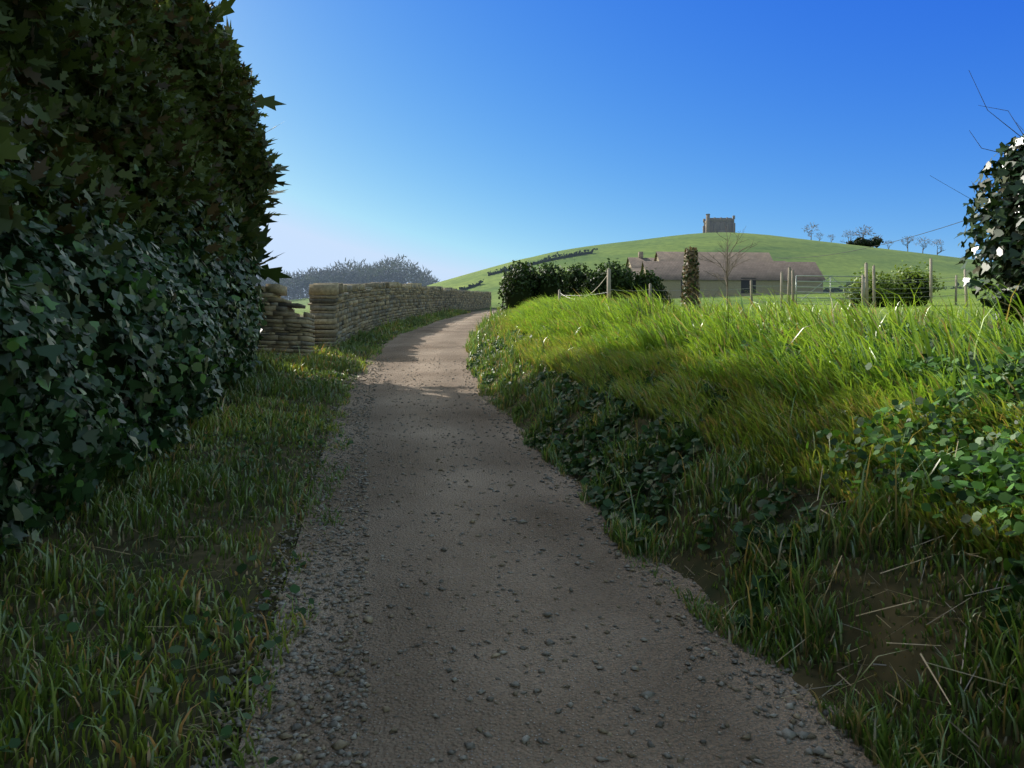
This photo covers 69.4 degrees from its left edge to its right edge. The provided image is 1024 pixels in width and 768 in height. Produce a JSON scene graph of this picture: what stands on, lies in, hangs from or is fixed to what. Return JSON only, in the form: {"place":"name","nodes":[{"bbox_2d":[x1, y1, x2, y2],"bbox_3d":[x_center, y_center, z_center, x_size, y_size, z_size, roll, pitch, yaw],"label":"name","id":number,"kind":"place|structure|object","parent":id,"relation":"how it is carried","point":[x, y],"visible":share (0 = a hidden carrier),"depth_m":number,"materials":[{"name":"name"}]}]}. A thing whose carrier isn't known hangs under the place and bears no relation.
{"place":"outdoors","nodes":[
{"label":"outdoors","id":0,"kind":"place"},
{"bbox_2d":[0,232,1023,767],"bbox_3d":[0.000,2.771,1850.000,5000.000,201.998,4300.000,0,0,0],"label":"ground","id":1,"kind":"structure","parent":0,"point":[850,260],"depth_m":3.78,"materials":[{"name":"green plant"}]},
{"bbox_2d":[0,0,234,468],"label":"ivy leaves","id":2,"kind":"object","parent":1,"relation":"on","point":[113,360],"visible":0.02,"depth_m":6.05,"materials":[{"name":"green plant"}]},
{"bbox_2d":[0,74,268,554],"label":"hedge ivy leaves","id":3,"kind":"object","parent":2,"relation":"on","point":[30,285],"visible":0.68,"depth_m":5.26,"materials":[{"name":"green plant"}]},
{"bbox_2d":[0,0,282,274],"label":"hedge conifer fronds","id":4,"kind":"object","parent":2,"relation":"on","point":[135,79],"visible":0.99,"depth_m":7.37,"materials":[{"name":"green plant"}]},
{"bbox_2d":[108,0,291,283],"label":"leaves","id":5,"kind":"object","parent":2,"relation":"on","point":[276,274],"visible":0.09,"depth_m":12.95,"materials":[{"name":"green plant"}]},
{"bbox_2d":[0,311,246,537],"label":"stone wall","id":6,"kind":"structure","parent":1,"relation":"on","point":[125,403],"depth_m":5.20,"materials":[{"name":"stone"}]},
{"bbox_2d":[0,314,452,767],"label":"verge weeds","id":7,"kind":"object","parent":1,"relation":"on","point":[226,730],"visible":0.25,"depth_m":3.26,"materials":[{"name":"green plant"}]},
{"bbox_2d":[0,316,454,767],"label":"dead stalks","id":8,"kind":"object","parent":1,"relation":"on","point":[139,698],"visible":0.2,"depth_m":3.49,"materials":[{"name":"plant"}]},
{"bbox_2d":[0,306,470,767],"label":"verge grass","id":9,"kind":"structure","parent":1,"relation":"on","point":[112,501],"depth_m":3.87,"materials":[{"name":"green plant"}]},
{"bbox_2d":[254,284,314,355],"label":"field stone wall","id":10,"kind":"structure","parent":1,"relation":"on","point":[287,327],"depth_m":14.90,"materials":[{"name":"stone"}]},
{"bbox_2d":[282,272,416,299],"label":"wood trunks","id":11,"kind":"object","parent":1,"relation":"on","point":[339,282],"visible":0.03,"depth_m":545.05,"materials":[{"name":"brown plant"}]},
{"bbox_2d":[256,254,439,299],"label":"distant trees","id":12,"kind":"object","parent":11,"relation":"on","point":[344,275],"visible":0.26,"depth_m":535.76,"materials":[{"name":"grey plant"}]},
{"bbox_2d":[308,282,491,348],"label":"stone wall","id":13,"kind":"structure","parent":1,"relation":"on","point":[342,310],"depth_m":21.38,"materials":[{"name":"stone"}]},
{"bbox_2d":[455,279,483,289],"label":"hill hedge","id":14,"kind":"object","parent":1,"relation":"on","point":[481,281],"depth_m":306.71,"materials":[{"name":"green plant"}]},
{"bbox_2d":[497,260,542,310],"bbox_3d":[0.986,-4.607,40.033,3.748,4.406,3.563,0,0,0],"label":"hedge bush","id":15,"kind":"object","parent":1,"relation":"on","point":[526,268],"depth_m":38.85,"materials":[{"name":"green plant"}]},
{"bbox_2d":[487,248,597,275],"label":"hill hedge","id":16,"kind":"object","parent":1,"relation":"on","point":[555,258],"depth_m":334.36,"materials":[{"name":"green plant"}]},
{"bbox_2d":[532,259,612,299],"bbox_3d":[3.175,-5.096,40.850,5.313,3.976,3.677,0,0,-22],"label":"hedge bush","id":17,"kind":"object","parent":1,"relation":"on","point":[564,275],"depth_m":39.40,"materials":[{"name":"green plant"}]},
{"bbox_2d":[578,258,666,302],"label":"hedge bush","id":18,"kind":"object","parent":1,"relation":"on","point":[597,273],"depth_m":40.05,"materials":[{"name":"green plant"}]},
{"bbox_2d":[617,264,673,306],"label":"hedge bush","id":19,"kind":"object","parent":1,"relation":"on","point":[656,292],"depth_m":41.00,"materials":[{"name":"green plant"}]},
{"bbox_2d":[533,279,777,342],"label":"grass seed stems","id":20,"kind":"object","parent":1,"relation":"on","point":[669,309],"visible":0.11,"depth_m":9.46,"materials":[{"name":"plant"}]},
{"bbox_2d":[680,246,700,311],"bbox_3d":[5.790,-3.228,23.982,0.704,2.462,0.740,0,0,0],"label":"ivy stump","id":21,"kind":"object","parent":1,"relation":"on","point":[691,256],"depth_m":23.83,"materials":[{"name":"green plant"}]},
{"bbox_2d":[703,214,734,232],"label":"chapel","id":22,"kind":"structure","parent":1,"relation":"on","point":[711,225],"depth_m":400.10,"materials":[{"name":"stone"}]},
{"bbox_2d":[700,220,759,305],"bbox_3d":[7.242,-3.879,24.698,2.003,3.304,2.692,0,0,0],"label":"bare sapling","id":23,"kind":"object","parent":1,"relation":"on","point":[728,267],"visible":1,"depth_m":24.80,"materials":[{"name":"brown plant"}]},
{"bbox_2d":[642,267,822,297],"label":"barn front walls","id":24,"kind":"structure","parent":1,"relation":"on","point":[713,287],"depth_m":122.27,"materials":[{"name":"grey stone"}]},
{"bbox_2d":[641,261,825,280],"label":"barn roof","id":25,"kind":"structure","parent":24,"relation":"on","point":[668,270],"depth_m":124.07,"materials":[{"name":"grey stone"}]},
{"bbox_2d":[463,304,1023,767],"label":"bank grass","id":26,"kind":"structure","parent":1,"relation":"on","point":[875,742],"depth_m":3.23,"materials":[{"name":"green plant"}]},
{"bbox_2d":[466,330,1023,767],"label":"dead stalks","id":27,"kind":"object","parent":1,"relation":"on","point":[852,603],"visible":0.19,"depth_m":2.82,"materials":[{"name":"beige plant"}]},
{"bbox_2d":[466,330,1023,642],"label":"bank foot weeds","id":28,"kind":"object","parent":1,"relation":"on","point":[671,463],"visible":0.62,"depth_m":5.10,"materials":[{"name":"green plant"}]},
{"bbox_2d":[490,307,1023,575],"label":"bank grass","id":29,"kind":"structure","parent":1,"relation":"on","point":[756,407],"depth_m":4.50,"materials":[{"name":"green plant"}]},
{"bbox_2d":[558,258,967,310],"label":"fence posts","id":30,"kind":"object","parent":1,"relation":"on","point":[790,284],"visible":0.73,"depth_m":29.91,"materials":[{"name":"grey wood"}]},
{"bbox_2d":[796,275,864,304],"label":"field gate","id":31,"kind":"structure","parent":30,"relation":"attached to","point":[830,281],"depth_m":30.23,"materials":[{"name":"metal"}]},
{"bbox_2d":[505,278,1023,451],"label":"long bank grass","id":32,"kind":"structure","parent":1,"relation":"on","point":[610,327],"depth_m":5.90,"materials":[{"name":"green plant"}]},
{"bbox_2d":[630,296,1015,332],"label":"field edge grass","id":33,"kind":"structure","parent":1,"relation":"on","point":[931,311],"depth_m":12.69,"materials":[{"name":"green plant"}]},
{"bbox_2d":[624,313,1023,588],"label":"leafy weeds","id":34,"kind":"object","parent":1,"relation":"on","point":[985,456],"visible":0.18,"depth_m":3.42,"materials":[{"name":"green plant"}]},
{"bbox_2d":[846,237,868,245],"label":"bush","id":35,"kind":"object","parent":1,"relation":"on","point":[856,241],"depth_m":388.53,"materials":[{"name":"green plant"}]},
{"bbox_2d":[864,236,883,247],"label":"bush","id":36,"kind":"object","parent":1,"relation":"on","point":[872,243],"depth_m":389.76,"materials":[{"name":"green plant"}]},
{"bbox_2d":[802,223,976,256],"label":"skyline trees","id":37,"kind":"object","parent":1,"relation":"on","point":[870,230],"depth_m":391.57,"materials":[{"name":"plant"}]},
{"bbox_2d":[838,260,945,307],"bbox_3d":[16.030,-3.854,31.473,4.295,2.711,2.777,0,0,0],"label":"bush","id":38,"kind":"object","parent":1,"relation":"on","point":[889,282],"depth_m":30.80,"materials":[{"name":"green plant"}]},
{"bbox_2d":[823,282,994,291],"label":"hill hedge","id":39,"kind":"object","parent":1,"relation":"on","point":[943,288],"depth_m":218.32,"materials":[{"name":"green plant"}]},
{"bbox_2d":[931,71,1023,330],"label":"ivy tree","id":40,"kind":"object","parent":1,"relation":"on","point":[1004,173],"depth_m":7.94,"materials":[{"name":"green plant"}]},
{"bbox_2d":[233,309,883,767],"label":"gravel path","id":41,"kind":"structure","parent":0,"point":[417,703],"depth_m":3.39,"materials":[{"name":"grey gravel"}]},
{"bbox_2d":[190,357,878,767],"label":"path pebbles","id":42,"kind":"object","parent":41,"relation":"on","point":[340,743],"visible":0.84,"depth_m":3.19,"materials":[{"name":"gravel"}]},
{"bbox_2d":[203,0,1023,299],"label":"sky","id":43,"kind":"structure","parent":0,"point":[456,138],"materials":[{"name":"blue"}]},
{"bbox_2d":[631,268,640,273],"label":"house wall","id":44,"kind":"structure","parent":0,"point":[637,269],"depth_m":136.10,"materials":[{"name":"beige stone"}]},
{"bbox_2d":[625,257,654,267],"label":"farmhouse roof","id":45,"kind":"structure","parent":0,"point":[635,262],"depth_m":150.72,"materials":[{"name":"grey stone"}]},
{"bbox_2d":[654,251,773,261],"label":"thatched roof","id":46,"kind":"structure","parent":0,"point":[718,256],"depth_m":138.87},
{"bbox_2d":[561,270,995,305],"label":"fence wires","id":47,"kind":"object","parent":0,"point":[809,293],"visible":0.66,"depth_m":26.72,"materials":[{"name":"grey metal"}]},
{"bbox_2d":[799,221,962,257],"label":"power cable","id":48,"kind":"object","parent":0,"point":[885,243],"visible":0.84,"depth_m":87.18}
]}

